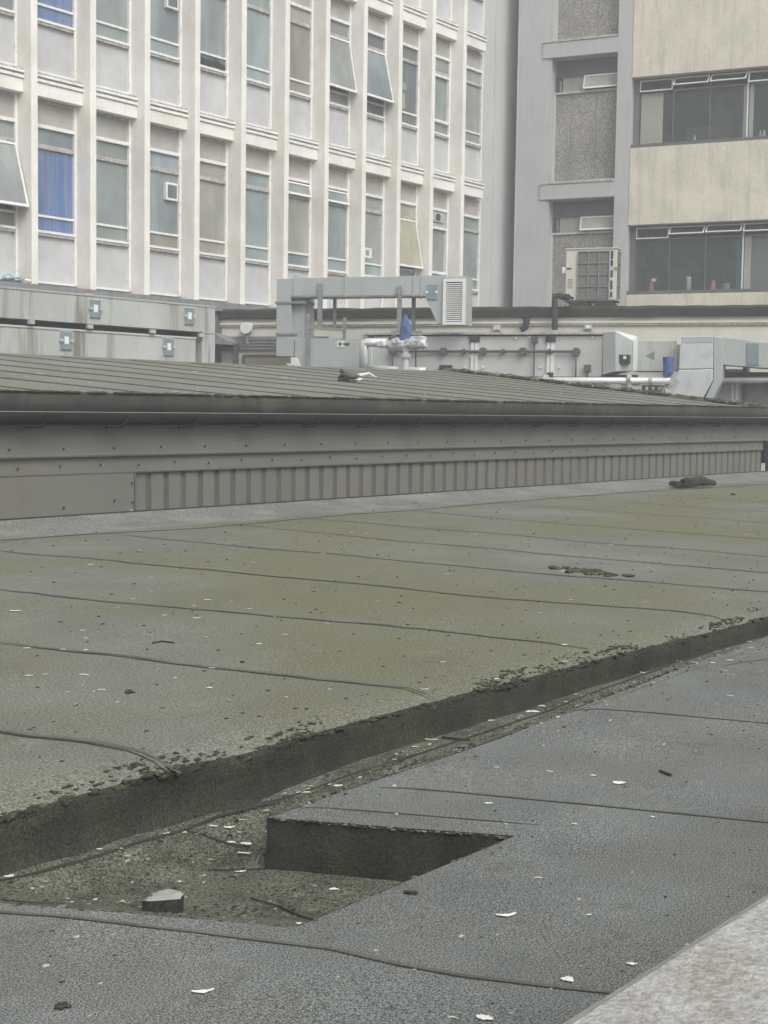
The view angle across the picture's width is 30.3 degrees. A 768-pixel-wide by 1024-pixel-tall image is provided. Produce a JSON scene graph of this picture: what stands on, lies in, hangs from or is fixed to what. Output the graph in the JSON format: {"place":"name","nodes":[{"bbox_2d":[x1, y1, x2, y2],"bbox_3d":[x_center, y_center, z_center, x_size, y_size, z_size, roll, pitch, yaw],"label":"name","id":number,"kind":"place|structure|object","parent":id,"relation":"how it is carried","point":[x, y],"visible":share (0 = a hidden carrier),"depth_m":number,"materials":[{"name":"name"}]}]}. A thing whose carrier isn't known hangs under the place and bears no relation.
{"place":"outdoors","nodes":[
{"label":"outdoors","id":0,"kind":"place"},
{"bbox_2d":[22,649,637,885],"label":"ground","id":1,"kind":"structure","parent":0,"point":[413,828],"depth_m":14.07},
{"bbox_2d":[0,0,518,362],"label":"office building","id":2,"kind":"structure","parent":1,"relation":"on","point":[220,155],"depth_m":28.16,"materials":[{"name":"white paint"}]},
{"bbox_2d":[0,0,16,65],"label":"window","id":3,"kind":"structure","parent":2,"relation":"in","point":[7,7],"depth_m":23.36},
{"bbox_2d":[0,90,28,280],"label":"window","id":4,"kind":"structure","parent":2,"relation":"in","point":[13,194],"depth_m":23.40,"materials":[{"name":"grey glass"}]},
{"bbox_2d":[1,273,30,282],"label":"discarded rag","id":5,"kind":"object","parent":2,"relation":"on","point":[10,277],"visible":1,"depth_m":23.22,"materials":[{"name":"white fabric"}]},
{"bbox_2d":[37,0,76,80],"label":"window","id":6,"kind":"structure","parent":2,"relation":"in","point":[60,15],"depth_m":24.17,"materials":[{"name":"white glass"}]},
{"bbox_2d":[38,99,76,286],"bbox_3d":[-5.700,-5.425,24.185,0.130,3.075,1.132,4,5,37],"label":"window","id":7,"kind":"structure","parent":2,"relation":"in","point":[57,147],"depth_m":24.33,"materials":[{"name":"blue glass"}]},
{"bbox_2d":[96,112,130,291],"bbox_3d":[-4.940,-5.488,25.197,0.130,3.075,1.132,4,5,37],"label":"window","id":8,"kind":"structure","parent":2,"relation":"in","point":[113,157],"depth_m":25.35,"materials":[{"name":"grey glass"}]},
{"bbox_2d":[96,0,130,94],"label":"window","id":9,"kind":"structure","parent":2,"relation":"in","point":[113,17],"depth_m":25.16,"materials":[{"name":"grey glass"}]},
{"bbox_2d":[150,125,180,296],"bbox_3d":[-4.178,-5.552,26.207,0.135,3.075,1.132,4,5,37],"label":"window","id":10,"kind":"structure","parent":2,"relation":"in","point":[165,166],"depth_m":26.36,"materials":[{"name":"grey glass"}]},
{"bbox_2d":[150,0,181,106],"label":"window","id":11,"kind":"structure","parent":2,"relation":"in","point":[165,15],"depth_m":26.15,"materials":[{"name":"grey glass"}]},
{"bbox_2d":[199,136,227,301],"bbox_3d":[-3.420,-5.616,27.220,0.130,3.075,1.132,4,5,37],"label":"window","id":12,"kind":"structure","parent":2,"relation":"in","point":[213,227],"depth_m":27.41,"materials":[{"name":"grey glass"}]},
{"bbox_2d":[200,0,228,118],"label":"window","id":13,"kind":"structure","parent":2,"relation":"in","point":[214,19],"depth_m":27.17,"materials":[{"name":"grey glass"}]},
{"bbox_2d":[245,147,270,305],"bbox_3d":[-2.660,-5.679,28.232,0.130,3.075,1.132,4,5,37],"label":"window","id":14,"kind":"structure","parent":2,"relation":"in","point":[258,183],"depth_m":28.43,"materials":[{"name":"grey glass"}]},
{"bbox_2d":[246,0,272,129],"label":"window","id":15,"kind":"structure","parent":2,"relation":"in","point":[259,12],"depth_m":28.19,"materials":[{"name":"grey glass"}]},
{"bbox_2d":[288,156,311,277],"bbox_3d":[-1.883,-5.742,29.231,0.173,3.075,1.132,4,5,37],"label":"window","id":16,"kind":"structure","parent":2,"relation":"in","point":[299,197],"depth_m":29.42,"materials":[{"name":"grey glass"}]},
{"bbox_2d":[289,0,312,139],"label":"window","id":17,"kind":"structure","parent":2,"relation":"in","point":[301,17],"depth_m":29.19,"materials":[{"name":"grey glass"}]},
{"bbox_2d":[328,166,349,307],"bbox_3d":[-1.123,-5.806,30.243,0.173,3.075,1.132,4,5,37],"label":"window","id":18,"kind":"structure","parent":2,"relation":"in","point":[338,198],"depth_m":30.45,"materials":[{"name":"grey glass"}]},
{"bbox_2d":[329,0,357,148],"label":"window","id":19,"kind":"structure","parent":2,"relation":"in","point":[342,74],"depth_m":30.12,"materials":[{"name":"grey glass"}]},
{"bbox_2d":[365,174,384,307],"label":"window","id":20,"kind":"structure","parent":2,"relation":"in","point":[374,212],"depth_m":31.48,"materials":[{"name":"grey glass"}]},
{"bbox_2d":[366,10,393,157],"bbox_3d":[-0.236,-9.354,30.935,0.401,3.075,1.134,4,5,38],"label":"window","id":21,"kind":"structure","parent":2,"relation":"in","point":[379,88],"depth_m":31.13,"materials":[{"name":"grey glass"}]},
{"bbox_2d":[401,24,419,165],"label":"window","id":22,"kind":"structure","parent":2,"relation":"in","point":[411,54],"depth_m":32.27,"materials":[{"name":"grey glass"}]},
{"bbox_2d":[399,182,422,275],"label":"window","id":23,"kind":"structure","parent":2,"relation":"in","point":[410,251],"depth_m":32.38,"materials":[{"name":"beige glass"}]},
{"bbox_2d":[407,0,420,8],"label":"window","id":24,"kind":"structure","parent":2,"relation":"in","point":[418,1],"depth_m":32.27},
{"bbox_2d":[432,189,448,275],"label":"window","id":25,"kind":"structure","parent":2,"relation":"in","point":[440,216],"depth_m":33.50,"materials":[{"name":"grey glass"}]},
{"bbox_2d":[434,36,450,173],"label":"window","id":26,"kind":"structure","parent":2,"relation":"in","point":[443,65],"depth_m":33.28,"materials":[{"name":"grey glass"}]},
{"bbox_2d":[437,0,451,20],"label":"window","id":27,"kind":"structure","parent":2,"relation":"in","point":[450,1],"depth_m":33.27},
{"bbox_2d":[463,197,480,306],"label":"window","id":28,"kind":"structure","parent":2,"relation":"in","point":[472,224],"depth_m":34.64,"materials":[{"name":"grey glass"}]},
{"bbox_2d":[465,48,483,181],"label":"window","id":29,"kind":"structure","parent":2,"relation":"in","point":[474,77],"depth_m":34.36,"materials":[{"name":"grey glass"}]},
{"bbox_2d":[469,0,484,33],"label":"window","id":30,"kind":"structure","parent":2,"relation":"in","point":[483,1],"depth_m":34.37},
{"bbox_2d":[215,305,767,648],"bbox_3d":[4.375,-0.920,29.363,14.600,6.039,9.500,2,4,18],"label":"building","id":31,"kind":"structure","parent":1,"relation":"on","point":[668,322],"depth_m":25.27,"materials":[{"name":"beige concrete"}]},
{"bbox_2d":[240,322,252,343],"bbox_3d":[-2.608,-3.395,26.946,0.218,0.412,0.108,2,4,18],"label":"round wall lamp","id":32,"kind":"object","parent":31,"relation":"attached to","point":[246,328],"visible":1,"depth_m":26.90,"materials":[{"name":"white plastic"}]},
{"bbox_2d":[242,354,293,365],"bbox_3d":[-2.145,-1.506,26.997,1.210,2.969,0.050,2,4,18],"label":"doorway","id":33,"kind":"structure","parent":31,"relation":"in","point":[252,359],"depth_m":26.93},
{"bbox_2d":[493,325,500,331],"bbox_3d":[2.021,-3.289,25.405,0.130,0.112,0.170,2,4,18],"label":"wall fitting","id":34,"kind":"object","parent":31,"relation":"attached to","point":[496,328],"depth_m":25.40,"materials":[{"name":"white plastic"}]},
{"bbox_2d":[519,316,529,331],"bbox_3d":[2.493,-3.330,25.186,0.183,0.294,0.108,2,4,17],"label":"rainwater outlet","id":35,"kind":"object","parent":31,"relation":"attached to","point":[526,323],"visible":0.96,"depth_m":25.14,"materials":[{"name":"black plastic"}]},
{"bbox_2d":[584,325,592,328],"bbox_3d":[3.588,-3.249,24.920,0.125,0.077,0.106,2,4,18],"label":"junction box","id":36,"kind":"object","parent":31,"relation":"attached to","point":[587,326],"visible":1,"depth_m":24.87,"materials":[{"name":"white plastic"}]},
{"bbox_2d":[562,247,621,305],"bbox_3d":[3.723,-4.176,25.453,1.003,1.056,0.470,2,4,18],"label":"air conditioner unit","id":37,"kind":"object","parent":31,"relation":"on","point":[593,275],"visible":0.99,"depth_m":25.24,"materials":[{"name":"beige metal"}]},
{"bbox_2d":[552,293,573,329],"bbox_3d":[3.128,-3.521,24.888,0.390,0.652,0.158,2,4,13],"label":"condenser pipe","id":38,"kind":"object","parent":37,"relation":"attached to","point":[557,296],"visible":1,"depth_m":24.89,"materials":[{"name":"black plastic"}]},
{"bbox_2d":[543,374,767,387],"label":"long pipe","id":39,"kind":"object","parent":31,"relation":"attached to","point":[629,380],"visible":0.69,"depth_m":22.68,"materials":[{"name":"metal"}]},
{"bbox_2d":[663,357,674,377],"bbox_3d":[4.510,-2.290,22.526,0.174,0.350,0.122,1,4,-2],"label":"equipment cover","id":40,"kind":"object","parent":39,"relation":"attached to","point":[668,366],"visible":1,"depth_m":22.48,"materials":[{"name":"blue plastic"}]},
{"bbox_2d":[513,0,767,306],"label":"concrete building","id":41,"kind":"structure","parent":1,"relation":"on","point":[621,104],"depth_m":34.39,"materials":[{"name":"concrete"}]},
{"bbox_2d":[551,214,613,234],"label":"window","id":42,"kind":"structure","parent":41,"relation":"in","point":[582,224],"depth_m":34.89,"materials":[{"name":"glass"}]},
{"bbox_2d":[554,71,616,94],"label":"window","id":43,"kind":"structure","parent":41,"relation":"in","point":[604,81],"depth_m":34.64,"materials":[{"name":"glass"}]},
{"bbox_2d":[649,278,656,290],"bbox_3d":[6.496,-5.482,34.354,0.167,0.330,0.117,1,4,0],"label":"spray bottle","id":44,"kind":"object","parent":41,"relation":"on","point":[651,286],"visible":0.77,"depth_m":34.31,"materials":[{"name":"pink plastic"}]},
{"bbox_2d":[686,277,691,289],"bbox_3d":[7.290,-5.452,33.968,0.136,0.350,0.140,4,5,38],"label":"vase","id":45,"kind":"object","parent":41,"relation":"on","point":[688,283],"visible":0.79,"depth_m":33.91,"materials":[{"name":"grey ceramic"}]},
{"bbox_2d":[627,221,767,294],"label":"window","id":46,"kind":"structure","parent":41,"relation":"in","point":[670,254],"depth_m":36.03,"materials":[{"name":"glass"}]},
{"bbox_2d":[630,68,767,147],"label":"window","id":47,"kind":"structure","parent":41,"relation":"in","point":[731,106],"depth_m":35.04,"materials":[{"name":"glass"}]},
{"bbox_2d":[709,280,716,289],"bbox_3d":[7.818,-5.381,33.722,0.176,0.260,0.180,4,5,38],"label":"figurine","id":48,"kind":"object","parent":41,"relation":"on","point":[713,285],"visible":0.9,"depth_m":33.67,"materials":[{"name":"pink plastic"}]},
{"bbox_2d":[721,272,731,288],"bbox_3d":[8.100,-5.454,33.582,0.276,0.436,0.281,2,4,15],"label":"potted plant","id":49,"kind":"object","parent":41,"relation":"on","point":[726,285],"visible":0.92,"depth_m":33.53,"materials":[{"name":"beige plant"}]},
{"bbox_2d":[0,636,767,1023],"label":"roof deck","id":50,"kind":"structure","parent":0,"point":[594,862],"depth_m":2.77,"materials":[{"name":"grey fabric"}]},
{"bbox_2d":[54,1001,71,1009],"bbox_3d":[-0.479,0.735,2.117,0.020,0.012,0.025,4,5,38],"label":"stone","id":51,"kind":"object","parent":50,"relation":"on","point":[62,1005],"visible":1,"depth_m":2.11,"materials":[{"name":"grey stone"}]},
{"bbox_2d":[142,889,183,912],"bbox_3d":[-0.417,0.751,2.676,0.080,0.068,0.052,0,4,-14],"label":"stone block","id":52,"kind":"object","parent":50,"relation":"on","point":[168,900],"depth_m":2.66,"materials":[{"name":"grey stone"}]},
{"bbox_2d":[191,988,213,992],"bbox_3d":[-0.277,0.735,2.179,0.035,0.004,0.015,-1,5,-20],"label":"feather","id":53,"kind":"object","parent":50,"relation":"on","point":[203,990],"visible":1,"depth_m":2.18,"materials":[{"name":"white"}]},
{"bbox_2d":[0,616,767,875],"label":"roof kerb","id":54,"kind":"structure","parent":50,"relation":"on","point":[84,824],"depth_m":3.44,"materials":[{"name":"grey concrete"}]},
{"bbox_2d":[0,634,767,993],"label":"roof seams","id":55,"kind":"object","parent":50,"relation":"on","point":[366,956],"visible":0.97,"depth_m":2.94,"materials":[{"name":"fabric"}]},
{"bbox_2d":[7,642,766,1023],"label":"roof grit","id":56,"kind":"object","parent":50,"relation":"on","point":[123,902],"visible":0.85,"depth_m":3.05,"materials":[{"name":"grey gravel"}]},
{"bbox_2d":[404,890,417,893],"bbox_3d":[0.049,0.704,2.631,0.026,0.007,0.006,1,4,3],"label":"twig","id":57,"kind":"object","parent":50,"relation":"on","point":[410,891],"visible":1,"depth_m":2.63,"materials":[{"name":"wood"}]},
{"bbox_2d":[441,736,469,739],"bbox_3d":[0.199,0.629,3.946,0.082,0.008,0.012,2,4,20],"label":"twig","id":58,"kind":"object","parent":50,"relation":"on","point":[447,737],"visible":1,"depth_m":3.94,"materials":[{"name":"brown wood"}]},
{"bbox_2d":[476,1014,492,1019],"bbox_3d":[0.149,0.748,2.101,0.022,0.004,0.022,0,4,-15],"label":"feather","id":59,"kind":"object","parent":50,"relation":"on","point":[483,1017],"visible":1,"depth_m":2.10,"materials":[{"name":"white"}]},
{"bbox_2d":[496,912,515,915],"bbox_3d":[0.219,0.715,2.523,0.040,0.005,0.014,-1,5,-22],"label":"feather","id":60,"kind":"object","parent":50,"relation":"on","point":[510,914],"visible":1,"depth_m":2.52,"materials":[{"name":"white"}]},
{"bbox_2d":[265,643,767,927],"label":"sump wall","id":61,"kind":"structure","parent":50,"relation":"on","point":[383,853],"depth_m":3.07,"materials":[{"name":"grey concrete"}]},
{"bbox_2d":[560,976,573,981],"bbox_3d":[0.292,0.738,2.244,0.022,0.003,0.022,4,5,38],"label":"feather","id":62,"kind":"object","parent":50,"relation":"on","point":[567,978],"visible":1,"depth_m":2.24,"materials":[{"name":"white"}]},
{"bbox_2d":[563,894,767,1023],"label":"ledge","id":63,"kind":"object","parent":50,"relation":"on","point":[718,974],"depth_m":0.62,"materials":[{"name":"concrete"}]},
{"bbox_2d":[659,769,671,775],"bbox_3d":[0.699,0.648,3.529,0.006,0.007,0.047,-1,5,-25],"label":"twig","id":64,"kind":"object","parent":50,"relation":"on","point":[665,772],"visible":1,"depth_m":3.53,"materials":[{"name":"brown wood"}]},
{"bbox_2d":[0,471,767,815],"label":"flat roof","id":65,"kind":"structure","parent":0,"point":[390,655],"depth_m":5.77,"materials":[{"name":"fabric"}]},
{"bbox_2d":[125,689,134,693],"bbox_3d":[-0.704,0.497,3.931,0.024,0.013,0.030,4,5,38],"label":"stone","id":66,"kind":"object","parent":65,"relation":"on","point":[128,691],"visible":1,"depth_m":3.92,"materials":[{"name":"grey stone"}]},
{"bbox_2d":[152,640,173,643],"bbox_3d":[-0.738,0.438,4.745,0.055,0.007,0.049,4,5,33],"label":"twig","id":67,"kind":"object","parent":65,"relation":"on","point":[162,641],"visible":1,"depth_m":4.76,"materials":[{"name":"grey wood"}]},
{"bbox_2d":[0,484,765,822],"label":"moss clumps","id":68,"kind":"object","parent":65,"relation":"on","point":[66,800],"visible":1,"depth_m":3.75,"materials":[{"name":"green plant"}]},
{"bbox_2d":[0,470,767,520],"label":"edge trim","id":69,"kind":"structure","parent":65,"relation":"attached to","point":[346,497],"depth_m":11.55,"materials":[{"name":"metal"}]},
{"bbox_2d":[0,353,767,518],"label":"clad plant building","id":70,"kind":"structure","parent":65,"relation":"on","point":[117,435],"depth_m":12.59,"materials":[{"name":"grey metal"}]},
{"bbox_2d":[337,369,375,381],"bbox_3d":[-0.308,-1.499,15.620,0.462,0.149,0.237,-2,5,-31],"label":"dead pigeon","id":71,"kind":"object","parent":70,"relation":"on","point":[345,376],"visible":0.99,"depth_m":15.51,"materials":[{"name":"grey"}]},
{"bbox_2d":[669,476,715,487],"bbox_3d":[3.317,-0.324,15.170,0.380,0.151,1.185,3,5,32],"label":"rolled felt offcut","id":72,"kind":"object","parent":65,"relation":"on","point":[688,482],"visible":0.99,"depth_m":14.87,"materials":[{"name":"grey fabric"}]},
{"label":"plant yard","id":73,"kind":"structure","parent":0,"visible":0},
{"bbox_2d":[0,286,215,362],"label":"stacked duct","id":74,"kind":"object","parent":73,"relation":"on","point":[43,322],"visible":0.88,"depth_m":21.68,"materials":[{"name":"grey metal"}]},
{"bbox_2d":[359,332,610,385],"bbox_3d":[1.732,-1.434,24.636,4.249,3.284,1.150,2,4,18],"label":"air handling unit","id":75,"kind":"object","parent":73,"relation":"on","point":[552,354],"visible":0.66,"depth_m":23.92,"materials":[{"name":"grey metal"}]},
{"bbox_2d":[295,338,362,367],"bbox_3d":[-0.872,-2.099,25.037,1.235,1.877,0.744,2,4,18],"label":"plant cabinet","id":76,"kind":"object","parent":75,"relation":"attached to","point":[334,352],"visible":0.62,"depth_m":24.64,"materials":[{"name":"grey metal"}]},
{"bbox_2d":[275,275,472,365],"bbox_3d":[-0.222,-2.558,24.634,3.482,3.069,0.692,3,5,22],"label":"louvred duct","id":77,"kind":"object","parent":75,"relation":"attached to","point":[449,299],"visible":0.84,"depth_m":24.48,"materials":[{"name":"grey metal"}]},
{"bbox_2d":[286,357,300,365],"bbox_3d":[-1.565,-2.615,24.653,0.259,0.152,0.060,2,4,18],"label":"white bracket","id":78,"kind":"object","parent":77,"relation":"attached to","point":[295,361],"visible":1,"depth_m":24.62,"materials":[{"name":"white metal"}]},
{"bbox_2d":[359,335,427,369],"bbox_3d":[0.169,-2.655,23.835,1.224,0.639,0.353,2,4,20],"label":"valve pipework","id":79,"kind":"object","parent":75,"relation":"attached to","point":[392,343],"visible":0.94,"depth_m":23.73,"materials":[{"name":"metal"}]},
{"bbox_2d":[400,315,410,339],"bbox_3d":[0.359,-3.050,23.686,0.192,0.483,0.140,1,4,4],"label":"valve cover","id":80,"kind":"object","parent":79,"relation":"attached to","point":[405,329],"visible":1,"depth_m":23.64,"materials":[{"name":"blue plastic"}]},
{"bbox_2d":[603,331,679,376],"bbox_3d":[4.235,-2.570,23.398,1.232,0.861,1.070,2,4,18],"label":"transition duct","id":81,"kind":"object","parent":75,"relation":"attached to","point":[623,352],"visible":0.84,"depth_m":23.18,"materials":[{"name":"grey metal"}]},
{"bbox_2d":[620,384,640,389],"bbox_3d":[3.990,-0.871,23.158,0.299,2.445,0.340,2,4,18],"label":"white box","id":82,"kind":"object","parent":73,"relation":"on","point":[636,386],"visible":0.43,"depth_m":22.91,"materials":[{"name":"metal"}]},
{"bbox_2d":[642,385,663,391],"bbox_3d":[4.447,-0.837,22.956,0.600,2.418,0.399,2,4,18],"label":"control box","id":83,"kind":"object","parent":73,"relation":"on","point":[653,387],"visible":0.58,"depth_m":22.86,"materials":[{"name":"grey plastic"}]},
{"bbox_2d":[717,367,767,404],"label":"plant unit","id":84,"kind":"object","parent":73,"relation":"on","point":[750,392],"visible":0.15,"depth_m":22.95,"materials":[{"name":"grey metal"}]},
{"bbox_2d":[661,336,767,398],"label":"foil duct elbow","id":85,"kind":"object","parent":84,"relation":"attached to","point":[704,361],"visible":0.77,"depth_m":22.45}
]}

